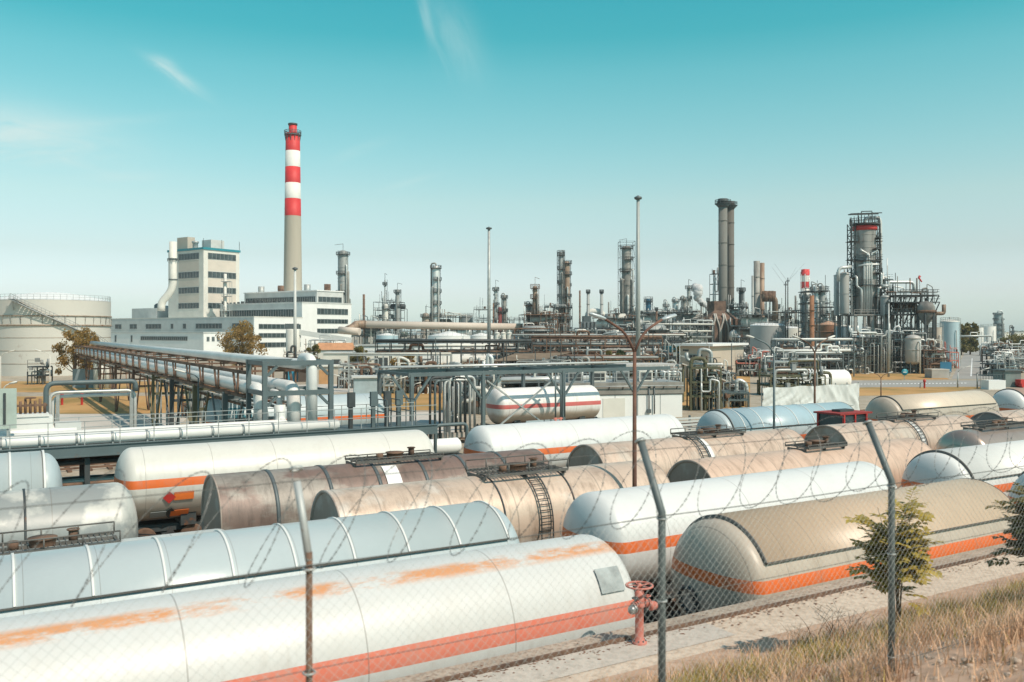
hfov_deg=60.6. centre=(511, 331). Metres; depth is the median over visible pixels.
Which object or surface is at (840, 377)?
horizontal vessel
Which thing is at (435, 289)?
distillation column
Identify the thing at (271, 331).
building
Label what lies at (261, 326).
window
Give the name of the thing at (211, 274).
window
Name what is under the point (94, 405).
lawn
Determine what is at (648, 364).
canopy
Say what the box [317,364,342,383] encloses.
building
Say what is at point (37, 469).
tank wagon
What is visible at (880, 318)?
process structure
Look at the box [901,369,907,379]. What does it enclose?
sign
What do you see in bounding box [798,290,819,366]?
process structure
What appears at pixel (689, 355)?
window
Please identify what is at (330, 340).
process unit
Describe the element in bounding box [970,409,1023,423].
tank wagon
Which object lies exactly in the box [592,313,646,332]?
process unit
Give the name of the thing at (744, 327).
process unit
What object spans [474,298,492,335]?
process structure
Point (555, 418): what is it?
valve stand
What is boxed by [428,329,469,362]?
storage tank
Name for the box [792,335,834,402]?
street lamp
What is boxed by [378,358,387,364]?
door
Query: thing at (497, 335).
pressure vessel
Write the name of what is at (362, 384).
building
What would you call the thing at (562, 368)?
loading gantry
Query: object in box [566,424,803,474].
tank wagon
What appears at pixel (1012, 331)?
distillation column
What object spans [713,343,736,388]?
process unit
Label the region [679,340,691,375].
street lamp
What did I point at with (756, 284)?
exhaust stack
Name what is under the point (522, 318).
process structure
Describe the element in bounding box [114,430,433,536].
tank wagon
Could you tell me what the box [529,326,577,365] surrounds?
process unit
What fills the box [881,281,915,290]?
pipe run
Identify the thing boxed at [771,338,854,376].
pipe rack
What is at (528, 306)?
distillation column
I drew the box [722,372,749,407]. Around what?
process unit
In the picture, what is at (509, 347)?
process unit
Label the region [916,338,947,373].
process unit
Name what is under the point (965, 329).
tree
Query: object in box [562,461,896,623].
tank wagon
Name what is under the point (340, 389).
path
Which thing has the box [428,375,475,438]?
loop pipe
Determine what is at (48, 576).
tank wagon
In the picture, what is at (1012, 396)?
tank wagon
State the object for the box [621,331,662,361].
process unit
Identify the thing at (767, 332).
storage tank
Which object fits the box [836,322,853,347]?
storage tank
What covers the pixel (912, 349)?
pressure vessel
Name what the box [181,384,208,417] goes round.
process unit
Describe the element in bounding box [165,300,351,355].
building
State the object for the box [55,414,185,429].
path
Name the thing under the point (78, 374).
unit
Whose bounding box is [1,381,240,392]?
lawn
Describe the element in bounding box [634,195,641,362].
floodlight mast
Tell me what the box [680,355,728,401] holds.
rack
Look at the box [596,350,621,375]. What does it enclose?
bush
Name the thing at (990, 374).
gate
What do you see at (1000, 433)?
tank wagon
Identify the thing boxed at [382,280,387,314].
distillation column
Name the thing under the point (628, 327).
process unit
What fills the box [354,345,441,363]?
building
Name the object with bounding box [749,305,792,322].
process structure
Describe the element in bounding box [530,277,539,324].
distillation column
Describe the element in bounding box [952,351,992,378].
road
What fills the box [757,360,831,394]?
valve rig
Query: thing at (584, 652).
debris
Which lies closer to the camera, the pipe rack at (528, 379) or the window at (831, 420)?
the window at (831, 420)
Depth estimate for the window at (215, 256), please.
358.98 m
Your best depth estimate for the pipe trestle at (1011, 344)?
291.34 m
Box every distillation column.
[336,244,350,303]
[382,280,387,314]
[382,302,389,333]
[393,283,401,337]
[420,306,430,337]
[430,262,441,334]
[492,280,499,348]
[496,305,502,334]
[501,293,507,338]
[524,301,531,345]
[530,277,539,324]
[557,250,564,332]
[565,260,571,332]
[618,239,634,329]
[631,305,635,332]
[644,297,652,310]
[663,299,669,321]
[672,297,679,329]
[680,295,687,329]
[685,279,691,329]
[736,280,745,318]
[799,293,810,346]
[810,284,821,343]
[818,283,828,322]
[839,211,893,366]
[992,310,1003,338]
[1009,325,1014,334]
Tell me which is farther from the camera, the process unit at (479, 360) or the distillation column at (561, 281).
the distillation column at (561, 281)
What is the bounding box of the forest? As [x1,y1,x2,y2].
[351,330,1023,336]
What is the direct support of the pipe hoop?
on the ground at (755, 399)
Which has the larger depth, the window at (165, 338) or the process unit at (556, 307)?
the process unit at (556, 307)
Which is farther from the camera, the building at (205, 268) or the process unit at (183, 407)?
the building at (205, 268)
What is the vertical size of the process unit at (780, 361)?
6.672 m
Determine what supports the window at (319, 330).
in the building at (325, 318)
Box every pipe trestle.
[979,339,1008,354]
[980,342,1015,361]
[980,351,1018,375]
[982,349,1014,367]
[993,340,1023,354]
[997,344,1023,359]
[1000,347,1023,372]
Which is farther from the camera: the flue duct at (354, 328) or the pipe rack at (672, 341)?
the flue duct at (354, 328)
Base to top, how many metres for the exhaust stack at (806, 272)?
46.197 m
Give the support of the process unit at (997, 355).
on the ground at (755, 399)
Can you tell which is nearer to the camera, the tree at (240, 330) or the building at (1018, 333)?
the tree at (240, 330)
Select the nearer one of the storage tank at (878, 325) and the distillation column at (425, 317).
the storage tank at (878, 325)
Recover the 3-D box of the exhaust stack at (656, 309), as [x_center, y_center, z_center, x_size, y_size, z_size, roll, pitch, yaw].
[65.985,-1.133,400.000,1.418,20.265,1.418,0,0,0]
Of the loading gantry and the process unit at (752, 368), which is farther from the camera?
the process unit at (752, 368)
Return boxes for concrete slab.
[449,623,734,681]
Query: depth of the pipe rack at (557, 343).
180.09 m
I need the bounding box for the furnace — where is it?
[581,308,604,332]
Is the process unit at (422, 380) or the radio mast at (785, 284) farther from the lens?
the radio mast at (785, 284)
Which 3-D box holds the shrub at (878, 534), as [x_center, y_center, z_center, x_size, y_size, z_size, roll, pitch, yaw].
[6.760,4.066,15.493,1.494,2.537,1.551,0,0,-31]
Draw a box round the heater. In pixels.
[695,301,738,342]
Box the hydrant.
[625,581,657,645]
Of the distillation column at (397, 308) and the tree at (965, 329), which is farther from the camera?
the distillation column at (397, 308)
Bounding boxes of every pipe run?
[837,265,851,281]
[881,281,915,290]
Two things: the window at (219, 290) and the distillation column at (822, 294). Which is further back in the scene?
the window at (219, 290)
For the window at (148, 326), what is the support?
in the building at (271, 331)
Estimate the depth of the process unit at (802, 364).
186.81 m
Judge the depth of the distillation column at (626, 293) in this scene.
378.22 m
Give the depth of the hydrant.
17.34 m
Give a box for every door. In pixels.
[319,370,327,383]
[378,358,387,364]
[603,398,624,417]
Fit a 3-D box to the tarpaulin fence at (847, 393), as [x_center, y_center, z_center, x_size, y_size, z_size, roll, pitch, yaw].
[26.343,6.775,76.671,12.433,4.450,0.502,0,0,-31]
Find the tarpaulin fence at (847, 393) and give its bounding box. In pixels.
[761,382,859,409]
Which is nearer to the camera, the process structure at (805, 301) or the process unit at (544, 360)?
the process unit at (544, 360)
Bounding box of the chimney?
[284,123,301,290]
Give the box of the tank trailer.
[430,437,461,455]
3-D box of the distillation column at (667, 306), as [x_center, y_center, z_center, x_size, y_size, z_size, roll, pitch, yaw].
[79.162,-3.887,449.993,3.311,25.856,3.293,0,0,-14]
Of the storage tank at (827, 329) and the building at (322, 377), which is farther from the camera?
the storage tank at (827, 329)
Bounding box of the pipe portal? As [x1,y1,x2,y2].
[43,379,137,466]
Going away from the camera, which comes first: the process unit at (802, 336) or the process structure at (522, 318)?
the process unit at (802, 336)
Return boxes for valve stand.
[553,374,565,420]
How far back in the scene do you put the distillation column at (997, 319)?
897.25 m
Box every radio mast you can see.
[773,268,795,344]
[776,263,804,336]
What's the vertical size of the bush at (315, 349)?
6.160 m
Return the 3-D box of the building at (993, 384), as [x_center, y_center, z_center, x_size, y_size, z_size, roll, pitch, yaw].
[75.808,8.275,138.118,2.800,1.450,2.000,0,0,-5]
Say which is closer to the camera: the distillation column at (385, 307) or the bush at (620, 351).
the bush at (620, 351)
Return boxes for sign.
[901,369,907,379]
[940,362,951,371]
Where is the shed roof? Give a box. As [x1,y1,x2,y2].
[494,352,570,363]
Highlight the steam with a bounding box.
[691,283,706,311]
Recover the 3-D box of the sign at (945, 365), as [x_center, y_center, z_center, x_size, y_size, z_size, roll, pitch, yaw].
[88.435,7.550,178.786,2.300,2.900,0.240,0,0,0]
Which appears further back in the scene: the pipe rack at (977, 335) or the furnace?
the furnace
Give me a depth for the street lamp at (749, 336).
50.44 m
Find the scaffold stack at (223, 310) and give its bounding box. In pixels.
[221,278,231,316]
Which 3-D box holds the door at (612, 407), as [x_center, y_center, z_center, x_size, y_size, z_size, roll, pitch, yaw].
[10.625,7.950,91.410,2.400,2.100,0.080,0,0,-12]
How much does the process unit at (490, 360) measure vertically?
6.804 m
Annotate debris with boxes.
[427,554,1010,681]
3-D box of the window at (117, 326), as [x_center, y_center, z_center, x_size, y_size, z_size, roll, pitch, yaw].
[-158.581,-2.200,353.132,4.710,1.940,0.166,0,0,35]
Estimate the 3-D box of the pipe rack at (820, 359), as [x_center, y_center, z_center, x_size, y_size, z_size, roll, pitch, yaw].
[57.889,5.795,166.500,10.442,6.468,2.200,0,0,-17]
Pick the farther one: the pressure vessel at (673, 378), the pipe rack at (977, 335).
the pipe rack at (977, 335)
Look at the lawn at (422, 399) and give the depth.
113.46 m
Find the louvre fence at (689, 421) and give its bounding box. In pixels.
[677,415,700,430]
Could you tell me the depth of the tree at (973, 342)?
348.35 m
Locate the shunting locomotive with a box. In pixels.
[813,408,871,425]
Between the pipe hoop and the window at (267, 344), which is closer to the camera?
the pipe hoop
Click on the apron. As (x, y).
(985, 571)
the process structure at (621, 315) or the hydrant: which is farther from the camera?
the process structure at (621, 315)
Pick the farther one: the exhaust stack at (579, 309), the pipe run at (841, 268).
the exhaust stack at (579, 309)
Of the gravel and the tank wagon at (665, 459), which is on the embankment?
the gravel
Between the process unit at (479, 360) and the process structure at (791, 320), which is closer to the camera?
the process unit at (479, 360)
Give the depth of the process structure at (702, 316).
319.90 m
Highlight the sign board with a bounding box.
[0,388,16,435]
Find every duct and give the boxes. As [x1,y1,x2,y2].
[157,241,178,310]
[285,324,351,356]
[337,320,528,343]
[761,291,777,322]
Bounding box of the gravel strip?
[383,545,1012,681]
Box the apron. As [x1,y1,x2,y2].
[544,554,1023,681]
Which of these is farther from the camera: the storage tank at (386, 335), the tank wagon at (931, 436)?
the storage tank at (386, 335)
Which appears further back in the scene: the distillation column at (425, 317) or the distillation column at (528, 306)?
the distillation column at (425, 317)
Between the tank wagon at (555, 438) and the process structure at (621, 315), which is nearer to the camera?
the tank wagon at (555, 438)
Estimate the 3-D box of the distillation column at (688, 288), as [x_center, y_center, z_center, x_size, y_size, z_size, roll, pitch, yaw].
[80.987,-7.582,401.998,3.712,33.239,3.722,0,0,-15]
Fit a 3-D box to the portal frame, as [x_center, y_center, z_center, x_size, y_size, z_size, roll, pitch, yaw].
[-12.294,5.260,48.404,3.880,7.480,3.540,0,0,-31]
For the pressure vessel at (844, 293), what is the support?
on the ground at (755, 399)
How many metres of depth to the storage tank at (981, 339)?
467.78 m
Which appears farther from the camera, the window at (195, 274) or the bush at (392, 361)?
the window at (195, 274)
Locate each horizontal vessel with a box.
[460,353,501,363]
[776,367,851,384]
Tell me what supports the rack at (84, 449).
on the ground at (755, 399)
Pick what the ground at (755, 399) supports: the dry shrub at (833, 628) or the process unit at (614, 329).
the process unit at (614, 329)
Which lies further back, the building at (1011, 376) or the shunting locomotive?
the building at (1011, 376)
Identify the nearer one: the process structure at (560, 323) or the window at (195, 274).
the process structure at (560, 323)
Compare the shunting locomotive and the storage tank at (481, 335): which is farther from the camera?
the storage tank at (481, 335)
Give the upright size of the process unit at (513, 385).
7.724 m
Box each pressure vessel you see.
[494,330,500,354]
[500,330,505,343]
[506,330,513,345]
[660,370,669,379]
[664,365,671,379]
[671,370,681,381]
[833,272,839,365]
[839,269,851,352]
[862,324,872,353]
[879,292,890,340]
[904,332,921,373]
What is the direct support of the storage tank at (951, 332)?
on the ground at (755, 399)
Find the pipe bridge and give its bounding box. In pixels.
[74,341,316,425]
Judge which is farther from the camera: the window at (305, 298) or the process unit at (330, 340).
the window at (305, 298)
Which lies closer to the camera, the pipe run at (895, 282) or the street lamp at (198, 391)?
the street lamp at (198, 391)
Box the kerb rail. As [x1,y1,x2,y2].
[424,552,1005,681]
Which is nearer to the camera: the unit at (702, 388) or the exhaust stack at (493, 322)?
the unit at (702, 388)
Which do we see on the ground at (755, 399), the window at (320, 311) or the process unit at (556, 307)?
the process unit at (556, 307)
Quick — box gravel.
[808,609,1022,681]
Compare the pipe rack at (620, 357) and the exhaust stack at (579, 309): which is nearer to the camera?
the pipe rack at (620, 357)
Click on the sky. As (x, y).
(129, 129)
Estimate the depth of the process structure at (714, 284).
334.07 m
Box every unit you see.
[27,358,52,384]
[73,358,114,387]
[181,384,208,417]
[283,339,317,379]
[303,335,357,352]
[337,349,380,388]
[354,314,388,343]
[382,356,410,393]
[387,329,455,343]
[399,338,445,393]
[443,361,463,426]
[456,353,503,414]
[464,348,507,374]
[495,337,529,374]
[501,343,558,387]
[514,321,557,348]
[516,340,571,375]
[521,303,557,345]
[523,320,666,364]
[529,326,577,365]
[544,294,572,332]
[553,347,606,375]
[556,346,662,376]
[569,327,623,350]
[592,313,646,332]
[608,315,635,332]
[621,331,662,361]
[632,320,683,347]
[642,339,676,377]
[669,317,713,344]
[685,348,722,410]
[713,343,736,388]
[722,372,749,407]
[726,295,748,342]
[729,299,779,354]
[732,330,749,354]
[736,347,773,375]
[761,347,796,382]
[766,341,828,369]
[777,334,799,355]
[778,327,806,355]
[814,302,839,336]
[817,341,868,373]
[840,326,895,372]
[876,322,933,371]
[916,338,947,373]
[929,341,958,368]
[991,353,1017,371]
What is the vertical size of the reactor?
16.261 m
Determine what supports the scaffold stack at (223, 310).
on the ground at (755, 399)
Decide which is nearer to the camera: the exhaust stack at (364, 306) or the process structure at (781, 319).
the process structure at (781, 319)
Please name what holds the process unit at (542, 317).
on the ground at (755, 399)
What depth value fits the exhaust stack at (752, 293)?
317.65 m
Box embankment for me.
[589,572,1023,681]
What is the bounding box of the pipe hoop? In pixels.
[434,422,468,452]
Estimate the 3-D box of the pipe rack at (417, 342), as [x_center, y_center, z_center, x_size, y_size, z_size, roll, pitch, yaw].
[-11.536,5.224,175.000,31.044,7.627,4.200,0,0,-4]
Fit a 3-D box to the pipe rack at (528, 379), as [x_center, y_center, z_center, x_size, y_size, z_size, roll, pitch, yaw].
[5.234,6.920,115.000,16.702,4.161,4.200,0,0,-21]
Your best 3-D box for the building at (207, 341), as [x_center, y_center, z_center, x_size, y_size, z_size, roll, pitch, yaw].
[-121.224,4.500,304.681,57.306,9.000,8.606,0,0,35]
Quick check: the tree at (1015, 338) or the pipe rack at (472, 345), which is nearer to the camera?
the pipe rack at (472, 345)
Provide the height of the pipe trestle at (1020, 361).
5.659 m
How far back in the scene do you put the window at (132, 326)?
347.00 m
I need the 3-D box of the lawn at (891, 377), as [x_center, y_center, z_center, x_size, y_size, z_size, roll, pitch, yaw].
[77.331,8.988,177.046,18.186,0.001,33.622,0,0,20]
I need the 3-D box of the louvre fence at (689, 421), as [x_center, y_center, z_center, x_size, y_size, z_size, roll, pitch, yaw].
[18.182,7.400,64.551,18.120,3.200,0.160,0,0,-31]
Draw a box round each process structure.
[373,291,405,343]
[426,304,471,334]
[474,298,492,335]
[507,312,525,346]
[541,302,568,332]
[610,308,649,330]
[640,302,696,347]
[661,299,699,344]
[685,305,713,342]
[709,267,717,300]
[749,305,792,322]
[778,306,802,344]
[798,274,829,336]
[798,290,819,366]
[827,299,845,321]
[876,273,939,368]
[877,258,893,340]
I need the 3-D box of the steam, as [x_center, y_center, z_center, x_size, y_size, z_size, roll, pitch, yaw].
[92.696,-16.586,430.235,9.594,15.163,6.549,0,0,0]
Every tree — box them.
[51,327,95,374]
[80,331,99,367]
[215,319,267,369]
[961,324,970,354]
[965,322,979,354]
[998,333,1023,350]
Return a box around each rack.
[0,390,437,485]
[348,352,451,391]
[358,343,512,364]
[375,339,532,373]
[501,368,611,387]
[511,329,686,348]
[528,330,662,373]
[537,360,684,391]
[553,349,659,375]
[642,320,713,342]
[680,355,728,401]
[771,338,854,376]
[790,345,843,369]
[961,332,991,357]
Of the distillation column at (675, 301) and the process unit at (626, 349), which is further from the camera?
the distillation column at (675, 301)
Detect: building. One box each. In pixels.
[111,316,302,356]
[111,332,224,359]
[132,303,167,317]
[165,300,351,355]
[167,237,240,317]
[243,284,343,302]
[288,371,297,380]
[298,368,305,381]
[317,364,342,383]
[318,343,354,358]
[322,351,416,367]
[351,375,376,393]
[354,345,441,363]
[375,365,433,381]
[544,370,683,417]
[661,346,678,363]
[675,343,748,377]
[924,369,949,377]
[981,380,1005,389]
[990,369,1023,386]
[1005,332,1023,337]
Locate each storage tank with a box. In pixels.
[0,292,111,375]
[376,331,397,343]
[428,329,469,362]
[459,313,472,322]
[469,330,492,354]
[750,321,784,355]
[786,324,801,355]
[814,319,841,365]
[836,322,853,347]
[862,319,882,338]
[928,323,941,362]
[940,317,960,365]
[976,325,983,347]
[980,324,996,348]
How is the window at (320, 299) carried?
in the building at (325, 295)
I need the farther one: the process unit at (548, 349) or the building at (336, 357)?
the building at (336, 357)
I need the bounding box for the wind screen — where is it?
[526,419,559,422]
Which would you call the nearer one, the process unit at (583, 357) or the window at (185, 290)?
the process unit at (583, 357)
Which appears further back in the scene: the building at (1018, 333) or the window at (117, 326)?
the building at (1018, 333)
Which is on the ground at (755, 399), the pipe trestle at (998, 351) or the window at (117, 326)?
the pipe trestle at (998, 351)
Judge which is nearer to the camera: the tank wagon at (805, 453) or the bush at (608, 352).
the tank wagon at (805, 453)
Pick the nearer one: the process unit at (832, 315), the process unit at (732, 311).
the process unit at (832, 315)
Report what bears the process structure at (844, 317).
on the ground at (755, 399)
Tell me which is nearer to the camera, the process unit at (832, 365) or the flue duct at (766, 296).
the process unit at (832, 365)
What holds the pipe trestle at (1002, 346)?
on the ground at (755, 399)
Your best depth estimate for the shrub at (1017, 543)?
15.45 m
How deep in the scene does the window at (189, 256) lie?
357.67 m
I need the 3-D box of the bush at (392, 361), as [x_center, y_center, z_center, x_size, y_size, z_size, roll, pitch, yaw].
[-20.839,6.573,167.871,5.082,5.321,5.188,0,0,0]
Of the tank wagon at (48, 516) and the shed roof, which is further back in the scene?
the shed roof
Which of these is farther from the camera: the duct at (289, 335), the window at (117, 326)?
the window at (117, 326)
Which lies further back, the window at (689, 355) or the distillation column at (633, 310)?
the distillation column at (633, 310)
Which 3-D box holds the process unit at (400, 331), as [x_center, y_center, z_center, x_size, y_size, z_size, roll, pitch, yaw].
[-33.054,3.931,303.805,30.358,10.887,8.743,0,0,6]
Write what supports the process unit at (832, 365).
on the ground at (755, 399)
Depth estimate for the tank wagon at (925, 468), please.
33.93 m
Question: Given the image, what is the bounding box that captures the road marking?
[886,383,947,383]
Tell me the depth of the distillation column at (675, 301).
439.11 m
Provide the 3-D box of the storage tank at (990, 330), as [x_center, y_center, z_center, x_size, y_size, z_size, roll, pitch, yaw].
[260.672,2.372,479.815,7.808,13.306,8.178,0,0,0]
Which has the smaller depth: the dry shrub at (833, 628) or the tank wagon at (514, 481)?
the dry shrub at (833, 628)
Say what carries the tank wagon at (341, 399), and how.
on the railway track
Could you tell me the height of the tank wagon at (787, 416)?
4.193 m
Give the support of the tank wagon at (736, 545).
on the railway track
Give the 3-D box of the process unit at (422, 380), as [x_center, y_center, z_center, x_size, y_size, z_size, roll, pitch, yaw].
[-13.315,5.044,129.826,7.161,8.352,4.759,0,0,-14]
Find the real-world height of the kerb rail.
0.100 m
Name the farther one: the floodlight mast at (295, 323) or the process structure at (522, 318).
the process structure at (522, 318)
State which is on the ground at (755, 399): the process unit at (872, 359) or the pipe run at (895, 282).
the process unit at (872, 359)
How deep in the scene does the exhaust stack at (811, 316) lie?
208.51 m
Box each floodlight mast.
[292,267,297,356]
[486,227,491,348]
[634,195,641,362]
[887,299,889,376]
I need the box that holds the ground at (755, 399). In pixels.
[1,335,1023,476]
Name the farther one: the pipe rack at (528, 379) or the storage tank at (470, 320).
the storage tank at (470, 320)
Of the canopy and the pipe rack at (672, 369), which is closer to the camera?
the canopy
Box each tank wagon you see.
[0,450,62,490]
[0,482,137,552]
[0,500,519,617]
[0,521,222,555]
[0,534,634,681]
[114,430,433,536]
[201,447,549,529]
[202,393,383,424]
[310,453,669,542]
[463,414,684,466]
[476,385,600,425]
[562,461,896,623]
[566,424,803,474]
[667,436,931,487]
[671,478,1021,615]
[696,402,852,438]
[804,410,973,449]
[865,390,998,420]
[901,440,1023,495]
[934,417,1023,449]
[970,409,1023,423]
[993,388,1023,410]
[1008,471,1023,508]
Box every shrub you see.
[780,601,878,645]
[841,486,945,626]
[984,482,1023,566]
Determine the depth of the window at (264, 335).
311.89 m
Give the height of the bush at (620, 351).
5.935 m
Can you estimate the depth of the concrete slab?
16.60 m
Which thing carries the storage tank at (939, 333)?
on the ground at (755, 399)
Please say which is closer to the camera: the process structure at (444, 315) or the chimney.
the chimney
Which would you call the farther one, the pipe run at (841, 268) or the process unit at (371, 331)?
the process unit at (371, 331)
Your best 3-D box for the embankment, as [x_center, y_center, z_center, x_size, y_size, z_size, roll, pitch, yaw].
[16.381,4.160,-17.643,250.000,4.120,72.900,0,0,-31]
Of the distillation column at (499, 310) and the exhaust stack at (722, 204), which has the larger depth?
the distillation column at (499, 310)
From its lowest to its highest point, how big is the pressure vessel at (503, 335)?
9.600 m
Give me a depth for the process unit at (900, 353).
196.44 m
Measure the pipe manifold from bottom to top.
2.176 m
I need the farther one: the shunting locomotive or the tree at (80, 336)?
the tree at (80, 336)
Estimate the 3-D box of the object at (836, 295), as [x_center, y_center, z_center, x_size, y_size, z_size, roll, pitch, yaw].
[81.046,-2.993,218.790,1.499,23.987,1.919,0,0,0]
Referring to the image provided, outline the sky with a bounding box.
[0,0,1023,334]
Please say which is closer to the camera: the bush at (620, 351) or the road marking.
the road marking
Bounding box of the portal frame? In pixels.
[246,359,333,420]
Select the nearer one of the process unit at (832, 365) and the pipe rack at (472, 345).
the process unit at (832, 365)
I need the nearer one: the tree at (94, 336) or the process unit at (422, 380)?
the process unit at (422, 380)
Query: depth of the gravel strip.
18.24 m
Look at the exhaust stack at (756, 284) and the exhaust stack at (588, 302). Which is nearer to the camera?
the exhaust stack at (756, 284)
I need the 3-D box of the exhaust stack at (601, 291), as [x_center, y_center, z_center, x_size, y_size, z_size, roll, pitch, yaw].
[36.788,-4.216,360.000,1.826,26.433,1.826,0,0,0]
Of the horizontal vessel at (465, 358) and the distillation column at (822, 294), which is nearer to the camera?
the horizontal vessel at (465, 358)
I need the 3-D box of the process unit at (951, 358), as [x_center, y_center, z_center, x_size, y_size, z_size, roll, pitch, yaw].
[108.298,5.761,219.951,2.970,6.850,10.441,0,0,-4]
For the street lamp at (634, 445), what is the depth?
29.54 m
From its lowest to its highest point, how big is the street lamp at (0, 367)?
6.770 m
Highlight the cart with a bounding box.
[1015,379,1023,387]
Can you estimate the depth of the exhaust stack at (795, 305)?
339.65 m
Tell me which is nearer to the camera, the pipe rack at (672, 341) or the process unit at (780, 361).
the process unit at (780, 361)
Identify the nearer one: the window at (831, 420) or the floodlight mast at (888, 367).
the window at (831, 420)
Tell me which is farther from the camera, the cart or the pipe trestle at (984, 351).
the pipe trestle at (984, 351)
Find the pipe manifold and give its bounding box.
[0,397,80,433]
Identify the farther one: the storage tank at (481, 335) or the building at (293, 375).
the storage tank at (481, 335)
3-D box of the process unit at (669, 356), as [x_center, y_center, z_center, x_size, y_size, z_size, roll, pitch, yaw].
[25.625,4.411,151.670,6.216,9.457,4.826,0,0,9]
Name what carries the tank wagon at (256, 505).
on the railway track
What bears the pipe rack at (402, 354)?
on the ground at (755, 399)
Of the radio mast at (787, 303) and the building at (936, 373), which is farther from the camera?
the radio mast at (787, 303)
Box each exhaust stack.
[223,274,226,316]
[363,294,364,330]
[492,303,493,354]
[579,290,580,348]
[586,289,589,315]
[599,289,603,314]
[655,307,657,321]
[715,198,730,306]
[727,201,737,308]
[751,276,753,316]
[754,261,759,316]
[760,263,764,316]
[795,296,796,318]
[801,269,809,319]
[809,295,814,355]
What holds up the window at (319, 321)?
in the building at (325, 318)
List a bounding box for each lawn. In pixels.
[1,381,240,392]
[17,396,210,413]
[382,390,457,409]
[682,376,749,408]
[850,374,947,379]
[859,387,980,395]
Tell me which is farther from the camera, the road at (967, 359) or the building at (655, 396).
the road at (967, 359)
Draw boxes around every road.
[851,380,980,386]
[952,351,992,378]
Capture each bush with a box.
[306,344,320,358]
[350,346,370,362]
[389,356,414,364]
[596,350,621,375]
[617,349,632,376]
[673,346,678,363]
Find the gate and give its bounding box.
[976,372,1003,387]
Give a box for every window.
[115,324,121,328]
[130,324,136,328]
[140,336,187,340]
[146,324,160,328]
[178,253,198,260]
[178,271,198,278]
[178,287,198,293]
[178,303,198,308]
[195,323,221,328]
[208,253,235,260]
[208,271,235,278]
[208,287,235,293]
[208,303,232,308]
[220,309,293,316]
[246,296,314,302]
[259,324,300,328]
[259,333,300,337]
[259,342,300,347]
[317,308,347,314]
[317,319,347,323]
[317,328,337,333]
[318,296,341,302]
[688,354,702,360]
[819,414,864,424]
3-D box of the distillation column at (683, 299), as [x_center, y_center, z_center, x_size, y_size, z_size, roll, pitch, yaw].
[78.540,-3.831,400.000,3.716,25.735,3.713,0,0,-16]
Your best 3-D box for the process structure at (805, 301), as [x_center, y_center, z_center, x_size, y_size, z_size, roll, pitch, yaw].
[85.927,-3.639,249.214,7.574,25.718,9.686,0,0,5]
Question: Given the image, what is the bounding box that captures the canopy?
[609,363,680,380]
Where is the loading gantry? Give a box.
[375,361,669,431]
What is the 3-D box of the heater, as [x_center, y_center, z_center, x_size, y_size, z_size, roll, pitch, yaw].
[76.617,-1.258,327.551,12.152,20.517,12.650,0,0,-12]
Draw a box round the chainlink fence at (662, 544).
[0,404,1023,681]
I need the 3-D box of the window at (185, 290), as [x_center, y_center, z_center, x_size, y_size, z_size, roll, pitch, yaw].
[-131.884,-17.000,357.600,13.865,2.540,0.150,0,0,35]
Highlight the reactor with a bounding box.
[915,301,945,363]
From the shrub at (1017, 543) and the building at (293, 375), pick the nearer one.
the shrub at (1017, 543)
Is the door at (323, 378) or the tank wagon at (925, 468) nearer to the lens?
the tank wagon at (925, 468)
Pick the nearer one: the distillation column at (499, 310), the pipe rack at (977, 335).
the pipe rack at (977, 335)
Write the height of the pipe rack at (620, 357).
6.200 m
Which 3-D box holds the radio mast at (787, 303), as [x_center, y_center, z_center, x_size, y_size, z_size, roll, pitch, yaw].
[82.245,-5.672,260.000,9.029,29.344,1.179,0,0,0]
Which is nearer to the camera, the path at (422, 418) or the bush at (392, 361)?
the path at (422, 418)
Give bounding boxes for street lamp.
[0,350,14,388]
[174,369,198,423]
[589,312,676,486]
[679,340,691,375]
[745,335,774,428]
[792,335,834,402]
[869,371,891,395]
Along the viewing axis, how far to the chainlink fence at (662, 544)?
7.45 m
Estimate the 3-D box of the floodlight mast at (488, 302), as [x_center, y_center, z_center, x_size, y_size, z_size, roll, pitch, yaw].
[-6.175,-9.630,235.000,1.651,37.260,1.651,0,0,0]
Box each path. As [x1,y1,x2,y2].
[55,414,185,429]
[298,384,352,391]
[389,411,459,439]
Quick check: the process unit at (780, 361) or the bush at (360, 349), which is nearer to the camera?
the process unit at (780, 361)

